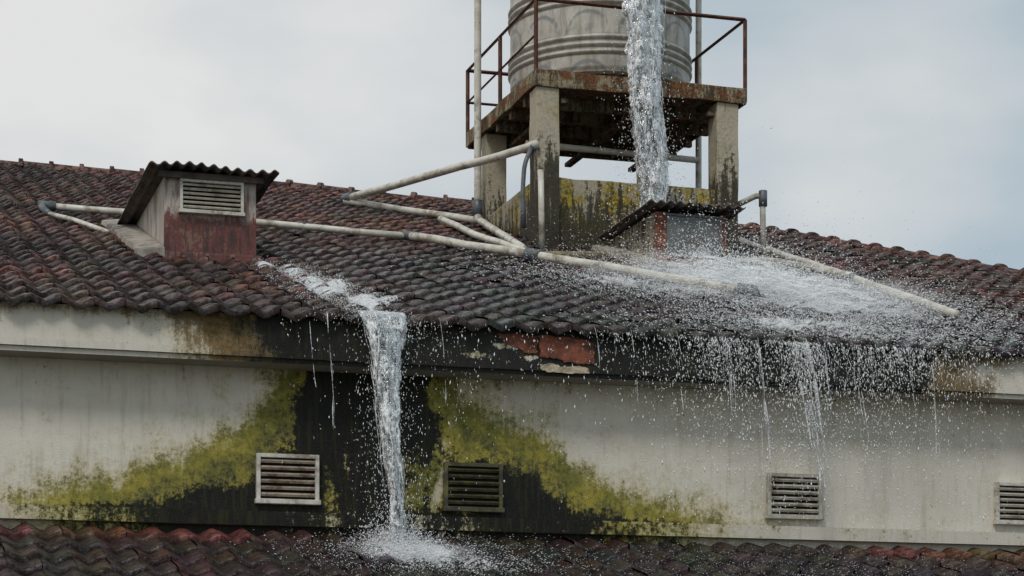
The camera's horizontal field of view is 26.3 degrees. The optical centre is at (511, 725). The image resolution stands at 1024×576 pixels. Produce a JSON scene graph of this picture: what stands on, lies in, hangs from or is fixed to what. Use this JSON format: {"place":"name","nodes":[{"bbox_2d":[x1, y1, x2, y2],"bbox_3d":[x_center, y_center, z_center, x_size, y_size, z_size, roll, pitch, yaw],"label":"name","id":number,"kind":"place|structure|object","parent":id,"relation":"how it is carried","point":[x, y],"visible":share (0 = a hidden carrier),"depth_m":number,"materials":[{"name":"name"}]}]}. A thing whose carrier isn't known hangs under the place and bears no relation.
{"place":"outdoors","nodes":[
{"label":"outdoors","id":0,"kind":"place"},
{"bbox_2d":[261,479,314,483],"bbox_3d":[-2.018,-2.195,19.712,0.504,0.037,0.042,0,0,-17],"label":"vent slat","id":1,"kind":"object","parent":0,"point":[288,481],"visible":1,"depth_m":19.70,"materials":[{"name":"grey metal"}]},
{"bbox_2d":[261,459,314,463],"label":"vent slat","id":2,"kind":"object","parent":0,"point":[288,461],"visible":1,"depth_m":19.70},
{"bbox_2d":[0,301,1023,387],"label":"fascia face","id":3,"kind":"object","parent":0,"point":[120,324],"visible":0.89,"depth_m":19.81},
{"bbox_2d":[0,344,1023,394],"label":"fascia trim","id":4,"kind":"structure","parent":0,"point":[478,367],"depth_m":19.82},
{"bbox_2d":[0,337,1023,393],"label":"fascia trim face","id":5,"kind":"object","parent":4,"relation":"attached to","point":[254,352],"visible":0.91,"depth_m":19.80},
{"bbox_2d":[0,345,1023,398],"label":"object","id":6,"kind":"object","parent":5,"relation":"attached to","point":[312,362],"visible":0.91,"depth_m":19.88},
{"bbox_2d":[0,0,1023,269],"label":"sky","id":7,"kind":"structure","parent":0,"point":[358,94],"materials":[{"name":"grey"}]},
{"bbox_2d":[540,363,588,373],"bbox_3d":[0.482,-3.271,20.093,0.481,0.090,0.022,0,0,-17],"label":"broken trim cement","id":8,"kind":"object","parent":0,"point":[549,367],"visible":0.97,"depth_m":20.09,"materials":[{"name":"beige concrete"}]},
{"bbox_2d":[543,251,607,258],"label":"water pipe","id":9,"kind":"object","parent":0,"point":[578,253],"visible":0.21,"depth_m":27.25,"materials":[{"name":"grey plastic"}]},
{"bbox_2d":[466,0,746,256],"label":"water tower","id":10,"kind":"structure","parent":0,"point":[556,114],"depth_m":29.80,"materials":[{"name":"grey concrete"}]},
{"bbox_2d":[520,145,532,227],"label":"water pipe","id":11,"kind":"object","parent":10,"relation":"attached to","point":[523,181],"visible":1,"depth_m":28.84,"materials":[{"name":"grey plastic"}]},
{"bbox_2d":[508,0,691,91],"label":"water tank","id":12,"kind":"object","parent":10,"relation":"on","point":[573,38],"visible":0.56,"depth_m":29.95,"materials":[{"name":"grey metal"}]},
{"bbox_2d":[695,0,701,187],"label":"water pipe","id":13,"kind":"object","parent":10,"relation":"attached to","point":[698,50],"visible":0.55,"depth_m":31.65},
{"bbox_2d":[749,288,760,301],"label":"water pipe","id":14,"kind":"object","parent":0,"point":[756,291],"visible":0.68,"depth_m":24.09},
{"bbox_2d":[772,478,818,482],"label":"vent slat","id":15,"kind":"object","parent":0,"point":[795,480],"visible":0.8,"depth_m":21.14,"materials":[{"name":"grey metal"}]},
{"bbox_2d":[772,490,818,494],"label":"vent slat","id":16,"kind":"object","parent":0,"point":[794,492],"visible":0.89,"depth_m":21.14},
{"bbox_2d":[772,484,818,488],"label":"vent slat","id":17,"kind":"object","parent":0,"point":[795,486],"visible":0.81,"depth_m":21.14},
{"bbox_2d":[1000,487,1023,490],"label":"vent slat","id":18,"kind":"object","parent":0,"point":[1013,488],"visible":1,"depth_m":21.83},
{"bbox_2d":[1000,492,1023,495],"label":"vent slat","id":19,"kind":"object","parent":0,"point":[1010,494],"visible":1,"depth_m":21.82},
{"bbox_3d":[3.580,1.957,17.848,18.200,5.087,0.200,0,0,-17],"label":"lower floor wall","id":20,"kind":"object","parent":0,"visible":0},
{"bbox_2d":[0,535,996,575],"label":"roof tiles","id":21,"kind":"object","parent":20,"relation":"on","point":[372,571],"depth_m":18.99,"materials":[{"name":"brown tile"}]},
{"bbox_2d":[340,309,453,549],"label":"eave waterfall","id":22,"kind":"structure","parent":21,"relation":"on","point":[385,410],"depth_m":19.34,"materials":[{"name":"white liquid"}]},
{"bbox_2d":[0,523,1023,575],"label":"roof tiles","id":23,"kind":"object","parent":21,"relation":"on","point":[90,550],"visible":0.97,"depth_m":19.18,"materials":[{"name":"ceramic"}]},
{"bbox_2d":[0,519,1023,551],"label":"roof flashing","id":24,"kind":"object","parent":23,"relation":"on","point":[105,526],"visible":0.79,"depth_m":20.23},
{"bbox_2d":[0,518,1023,545],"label":"wall base ledge","id":25,"kind":"object","parent":23,"relation":"on","point":[506,532],"depth_m":20.28,"materials":[{"name":"grey concrete"}]},
{"bbox_2d":[0,504,1023,544],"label":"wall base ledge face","id":26,"kind":"object","parent":25,"relation":"attached to","point":[97,513],"visible":0.96,"depth_m":20.18},
{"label":"gable walls","id":27,"kind":"object","parent":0,"visible":0},
{"bbox_2d":[0,225,1023,356],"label":"roof deck","id":28,"kind":"structure","parent":27,"relation":"on","point":[761,341],"depth_m":20.44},
{"bbox_2d":[0,163,1023,358],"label":"roof tiles","id":29,"kind":"object","parent":28,"relation":"attached to","point":[203,286],"visible":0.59,"depth_m":23.25,"materials":[{"name":"ceramic"}]},
{"bbox_2d":[38,202,51,213],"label":"water pipe","id":30,"kind":"object","parent":29,"relation":"on","point":[42,207],"visible":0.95,"depth_m":26.81,"materials":[{"name":"grey plastic"}]},
{"bbox_2d":[47,212,110,231],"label":"water pipe","id":31,"kind":"object","parent":29,"relation":"on","point":[76,220],"visible":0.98,"depth_m":25.73,"materials":[{"name":"beige plastic"}]},
{"bbox_2d":[101,160,278,262],"bbox_3d":[-3.704,-5.444,24.735,1.536,1.251,3.384,0,0,-17],"label":"roof dormer","id":32,"kind":"object","parent":29,"relation":"on","point":[190,210],"visible":0.91,"depth_m":23.37,"materials":[{"name":"paint"}]},
{"bbox_2d":[38,200,418,241],"bbox_3d":[-3.525,-6.294,27.419,4.730,0.403,0.270,0,0,-6],"label":"water pipe","id":33,"kind":"object","parent":29,"relation":"on","point":[55,206],"visible":0.73,"depth_m":27.53,"materials":[{"name":"beige plastic"}]},
{"bbox_2d":[343,199,477,223],"bbox_3d":[-1.456,-7.590,32.344,0.254,0.876,2.959,0,0,-44],"label":"water pipe","id":34,"kind":"object","parent":29,"relation":"on","point":[423,212],"visible":0.92,"depth_m":32.35,"materials":[{"name":"beige plastic"}]},
{"bbox_2d":[340,140,539,202],"bbox_3d":[-1.104,-7.866,31.182,0.168,0.481,5.328,0,0,-33],"label":"water pipe","id":35,"kind":"object","parent":29,"relation":"on","point":[490,158],"visible":0.98,"depth_m":30.94,"materials":[{"name":"grey plastic"}]},
{"bbox_2d":[438,216,524,248],"bbox_3d":[-0.443,-6.450,28.750,0.131,1.466,4.428,0,0,-15],"label":"water pipe","id":36,"kind":"object","parent":29,"relation":"on","point":[466,230],"visible":0.88,"depth_m":28.68,"materials":[{"name":"grey plastic"}]},
{"bbox_2d":[473,0,526,247],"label":"water pipe","id":37,"kind":"object","parent":29,"relation":"on","point":[479,219],"visible":0.95,"depth_m":31.20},
{"bbox_2d":[302,222,756,297],"bbox_3d":[0.226,-5.515,26.167,0.853,1.630,6.352,0,0,-57],"label":"water pipe","id":38,"kind":"object","parent":29,"relation":"on","point":[467,245],"visible":0.85,"depth_m":25.81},
{"bbox_2d":[538,169,544,248],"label":"water pipe","id":39,"kind":"object","parent":29,"relation":"on","point":[541,208],"visible":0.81,"depth_m":28.56,"materials":[{"name":"beige plastic"}]},
{"bbox_2d":[206,69,1023,575],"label":"water splash","id":40,"kind":"object","parent":29,"relation":"on","point":[408,551],"visible":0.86,"depth_m":23.24,"materials":[{"name":"white liquid"}]},
{"bbox_2d":[270,313,1023,540],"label":"eave drips","id":41,"kind":"object","parent":29,"relation":"attached to","point":[808,357],"visible":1,"depth_m":20.51,"materials":[{"name":"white liquid"}]},
{"bbox_2d":[591,199,745,269],"bbox_3d":[1.980,-6.097,28.433,1.429,0.960,2.014,0,0,-17],"label":"roof dormer","id":42,"kind":"object","parent":29,"relation":"on","point":[628,224],"visible":0.77,"depth_m":27.71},
{"bbox_2d":[738,190,766,256],"bbox_3d":[3.250,-6.825,29.952,0.112,0.931,0.500,0,0,-62],"label":"water pipe","id":43,"kind":"object","parent":29,"relation":"on","point":[761,195],"visible":0.91,"depth_m":29.83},
{"bbox_2d":[727,257,854,277],"bbox_3d":[3.721,-5.809,27.900,0.746,0.604,1.876,0,0,-51],"label":"water pipe","id":44,"kind":"object","parent":29,"relation":"on","point":[825,269],"visible":0.62,"depth_m":28.04,"materials":[{"name":"white plastic"}]},
{"bbox_2d":[738,237,959,318],"bbox_3d":[4.090,-5.750,27.799,0.149,2.715,8.401,0,0,-10],"label":"water pipe","id":45,"kind":"object","parent":29,"relation":"on","point":[946,310],"visible":0.69,"depth_m":26.34,"materials":[{"name":"white plastic"}]},
{"bbox_2d":[0,158,1023,273],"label":"ridge tiles","id":46,"kind":"object","parent":28,"relation":"on","point":[416,196],"visible":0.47,"depth_m":35.55,"materials":[{"name":"ceramic"}]},
{"bbox_2d":[592,0,725,226],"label":"tank overflow stream","id":47,"kind":"structure","parent":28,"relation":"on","point":[660,128],"depth_m":28.99,"materials":[{"name":"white liquid"}]},
{"bbox_3d":[2.668,-3.425,20.850,18.400,0.350,0.064,0,0,-17],"label":"fascia","id":48,"kind":"object","parent":28,"relation":"attached to","visible":0},
{"bbox_2d":[0,350,1023,404],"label":"soffit","id":49,"kind":"structure","parent":48,"relation":"attached to","point":[160,360],"depth_m":20.13,"materials":[{"name":"grey concrete"}]},
{"bbox_2d":[497,333,538,353],"bbox_3d":[0.054,-3.488,20.013,0.405,0.176,0.015,0,0,-17],"label":"broken fascia brick","id":50,"kind":"object","parent":48,"relation":"attached to","point":[516,340],"visible":0.98,"depth_m":20.02,"materials":[{"name":"red brick"}]},
{"bbox_2d":[538,335,594,364],"bbox_3d":[0.502,-3.451,20.140,0.546,0.253,0.033,0,0,-17],"label":"broken fascia brick","id":51,"kind":"object","parent":48,"relation":"attached to","point":[574,352],"visible":0.98,"depth_m":20.13,"materials":[{"name":"red brick"}]},
{"bbox_3d":[2.535,0.500,21.288,18.400,8.000,0.250,0,0,-17],"label":"upper wall body","id":52,"kind":"object","parent":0,"visible":0},
{"bbox_2d":[0,356,1023,553],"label":"wall face","id":53,"kind":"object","parent":52,"relation":"attached to","point":[106,433],"visible":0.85,"depth_m":20.34},
{"bbox_2d":[256,453,260,497],"bbox_3d":[-2.275,-2.225,19.637,0.035,0.430,0.058,0,0,-17],"label":"vent frame","id":54,"kind":"object","parent":53,"relation":"attached to","point":[258,475],"visible":1,"depth_m":19.61,"materials":[{"name":"grey concrete"}]},
{"bbox_2d":[254,498,320,504],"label":"vent frame sill","id":55,"kind":"structure","parent":53,"relation":"attached to","point":[285,501],"depth_m":19.67,"materials":[{"name":"grey concrete"}]},
{"bbox_2d":[261,453,314,458],"bbox_3d":[-2.020,-2.422,19.716,0.500,0.035,0.055,0,0,-17],"label":"vent frame top","id":56,"kind":"object","parent":53,"relation":"attached to","point":[275,455],"visible":1,"depth_m":19.69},
{"bbox_2d":[261,465,314,470],"bbox_3d":[-2.018,-2.315,19.712,0.504,0.038,0.042,0,0,-17],"label":"vent slat","id":57,"kind":"object","parent":53,"relation":"attached to","point":[271,467],"visible":1,"depth_m":19.70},
{"bbox_2d":[261,492,314,497],"bbox_3d":[-2.018,-2.075,19.712,0.504,0.038,0.042,0,0,-17],"label":"vent slat","id":58,"kind":"object","parent":53,"relation":"attached to","point":[279,494],"visible":1,"depth_m":19.70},
{"bbox_2d":[261,472,314,477],"bbox_3d":[-2.018,-2.255,19.712,0.504,0.037,0.042,0,0,-17],"label":"vent slat","id":59,"kind":"object","parent":53,"relation":"attached to","point":[286,474],"visible":1,"depth_m":19.70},
{"bbox_2d":[261,485,314,490],"bbox_3d":[-2.018,-2.135,19.712,0.504,0.036,0.042,0,0,-17],"label":"vent slat","id":60,"kind":"object","parent":53,"relation":"attached to","point":[288,488],"visible":1,"depth_m":19.70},
{"bbox_2d":[261,457,314,499],"bbox_3d":[-2.026,-2.225,19.737,0.550,0.410,0.008,0,0,-17],"label":"vent void","id":61,"kind":"object","parent":53,"relation":"attached to","point":[288,478],"visible":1,"depth_m":19.74,"materials":[{"name":"black"}]},
{"bbox_2d":[315,455,318,499],"bbox_3d":[-1.763,-2.225,19.792,0.035,0.430,0.058,0,0,-17],"label":"vent frame","id":62,"kind":"object","parent":53,"relation":"attached to","point":[316,477],"visible":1,"depth_m":19.76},
{"bbox_2d":[443,462,447,505],"bbox_3d":[-0.610,-2.205,20.143,0.035,0.430,0.058,0,0,-17],"label":"vent frame","id":63,"kind":"object","parent":53,"relation":"attached to","point":[445,483],"visible":1,"depth_m":20.11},
{"bbox_2d":[448,480,498,485],"bbox_3d":[-0.358,-2.235,20.216,0.494,0.039,0.042,0,0,-17],"label":"vent slat","id":64,"kind":"object","parent":63,"relation":"attached to","point":[473,483],"visible":1,"depth_m":20.20,"materials":[{"name":"grey metal"}]},
{"bbox_2d":[448,467,498,472],"bbox_3d":[-0.358,-2.355,20.216,0.494,0.038,0.042,0,0,-17],"label":"vent slat","id":65,"kind":"object","parent":63,"relation":"attached to","point":[473,470],"visible":1,"depth_m":20.20,"materials":[{"name":"grey metal"}]},
{"bbox_2d":[448,474,498,478],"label":"vent slat","id":66,"kind":"object","parent":63,"relation":"attached to","point":[473,476],"visible":1,"depth_m":20.20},
{"bbox_2d":[448,493,498,498],"bbox_3d":[-0.358,-2.115,20.216,0.494,0.037,0.042,0,0,-17],"label":"vent slat","id":67,"kind":"object","parent":63,"relation":"attached to","point":[473,496],"visible":1,"depth_m":20.20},
{"bbox_2d":[448,500,498,504],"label":"vent slat","id":68,"kind":"object","parent":63,"relation":"attached to","point":[473,502],"visible":1,"depth_m":20.21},
{"bbox_2d":[448,487,498,491],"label":"vent slat","id":69,"kind":"object","parent":63,"relation":"attached to","point":[473,489],"visible":1,"depth_m":20.20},
{"bbox_2d":[448,466,497,507],"bbox_3d":[-0.366,-2.205,20.241,0.540,0.410,0.008,0,0,-17],"label":"vent void","id":70,"kind":"object","parent":53,"relation":"attached to","point":[472,486],"visible":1,"depth_m":20.24,"materials":[{"name":"black"}]},
{"bbox_2d":[442,506,504,512],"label":"vent frame sill","id":71,"kind":"structure","parent":53,"relation":"attached to","point":[473,509],"depth_m":20.18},
{"bbox_2d":[448,462,498,467],"bbox_3d":[-0.360,-2.402,20.221,0.490,0.035,0.055,0,0,-17],"label":"vent frame top","id":72,"kind":"object","parent":53,"relation":"attached to","point":[462,464],"visible":1,"depth_m":20.19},
{"bbox_2d":[498,464,502,507],"bbox_3d":[-0.108,-2.205,20.295,0.035,0.430,0.058,0,0,-17],"label":"vent frame","id":73,"kind":"object","parent":53,"relation":"attached to","point":[500,487],"visible":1,"depth_m":20.27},
{"bbox_2d":[766,472,771,513],"bbox_3d":[2.471,-2.220,21.079,0.035,0.420,0.058,0,0,-17],"label":"vent frame","id":74,"kind":"object","parent":53,"relation":"attached to","point":[768,494],"visible":0.92,"depth_m":21.05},
{"bbox_2d":[765,514,823,519],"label":"vent frame sill","id":75,"kind":"structure","parent":53,"relation":"attached to","point":[793,516],"depth_m":21.11,"materials":[{"name":"grey concrete"}]},
{"bbox_2d":[772,477,816,514],"bbox_3d":[2.720,-2.220,21.179,0.550,0.400,0.008,0,0,-17],"label":"vent void","id":76,"kind":"object","parent":53,"relation":"attached to","point":[795,495],"visible":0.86,"depth_m":21.18,"materials":[{"name":"black"}]},
{"bbox_2d":[772,473,818,477],"bbox_3d":[2.726,-2.413,21.158,0.500,0.035,0.055,0,0,-17],"label":"vent frame top","id":77,"kind":"object","parent":53,"relation":"attached to","point":[792,475],"visible":0.86,"depth_m":21.13,"materials":[{"name":"grey concrete"}]},
{"bbox_2d":[817,478,821,514],"bbox_3d":[2.982,-2.220,21.234,0.035,0.420,0.058,0,0,-17],"label":"vent frame","id":78,"kind":"object","parent":53,"relation":"attached to","point":[819,502],"visible":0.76,"depth_m":21.21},
{"bbox_2d":[772,502,818,506],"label":"vent slat","id":79,"kind":"object","parent":78,"relation":"attached to","point":[797,504],"visible":0.9,"depth_m":21.14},
{"bbox_2d":[772,508,818,512],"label":"vent slat","id":80,"kind":"object","parent":78,"relation":"attached to","point":[797,510],"visible":0.98,"depth_m":21.15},
{"bbox_2d":[772,496,818,500],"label":"vent slat","id":81,"kind":"object","parent":78,"relation":"attached to","point":[795,498],"visible":0.98,"depth_m":21.14,"materials":[{"name":"grey metal"}]},
{"bbox_2d":[994,482,999,519],"bbox_3d":[4.824,-2.220,21.794,0.035,0.400,0.058,0,0,-17],"label":"vent frame","id":82,"kind":"object","parent":53,"relation":"attached to","point":[996,500],"visible":1,"depth_m":21.77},
{"bbox_2d":[1000,509,1023,512],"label":"vent slat","id":83,"kind":"object","parent":82,"relation":"attached to","point":[1012,510],"visible":1,"depth_m":21.83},
{"bbox_2d":[1000,498,1023,501],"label":"vent slat","id":84,"kind":"object","parent":82,"relation":"attached to","point":[1012,500],"visible":1,"depth_m":21.83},
{"bbox_2d":[1000,503,1023,506],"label":"vent slat","id":85,"kind":"object","parent":82,"relation":"attached to","point":[1011,505],"visible":1,"depth_m":21.82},
{"bbox_2d":[1000,514,1023,517],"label":"vent slat","id":86,"kind":"object","parent":82,"relation":"attached to","point":[1011,516],"visible":1,"depth_m":21.82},
{"bbox_2d":[993,520,1023,524],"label":"vent frame sill","id":87,"kind":"structure","parent":53,"relation":"attached to","point":[1004,522],"depth_m":21.80,"materials":[{"name":"grey concrete"}]},
{"bbox_2d":[1000,482,1023,486],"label":"vent frame top","id":88,"kind":"object","parent":53,"relation":"attached to","point":[1011,484],"visible":1,"depth_m":21.81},
{"bbox_2d":[1000,486,1023,519],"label":"vent void","id":89,"kind":"object","parent":53,"relation":"attached to","point":[1009,502],"visible":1,"depth_m":21.86,"materials":[{"name":"black"}]}
]}

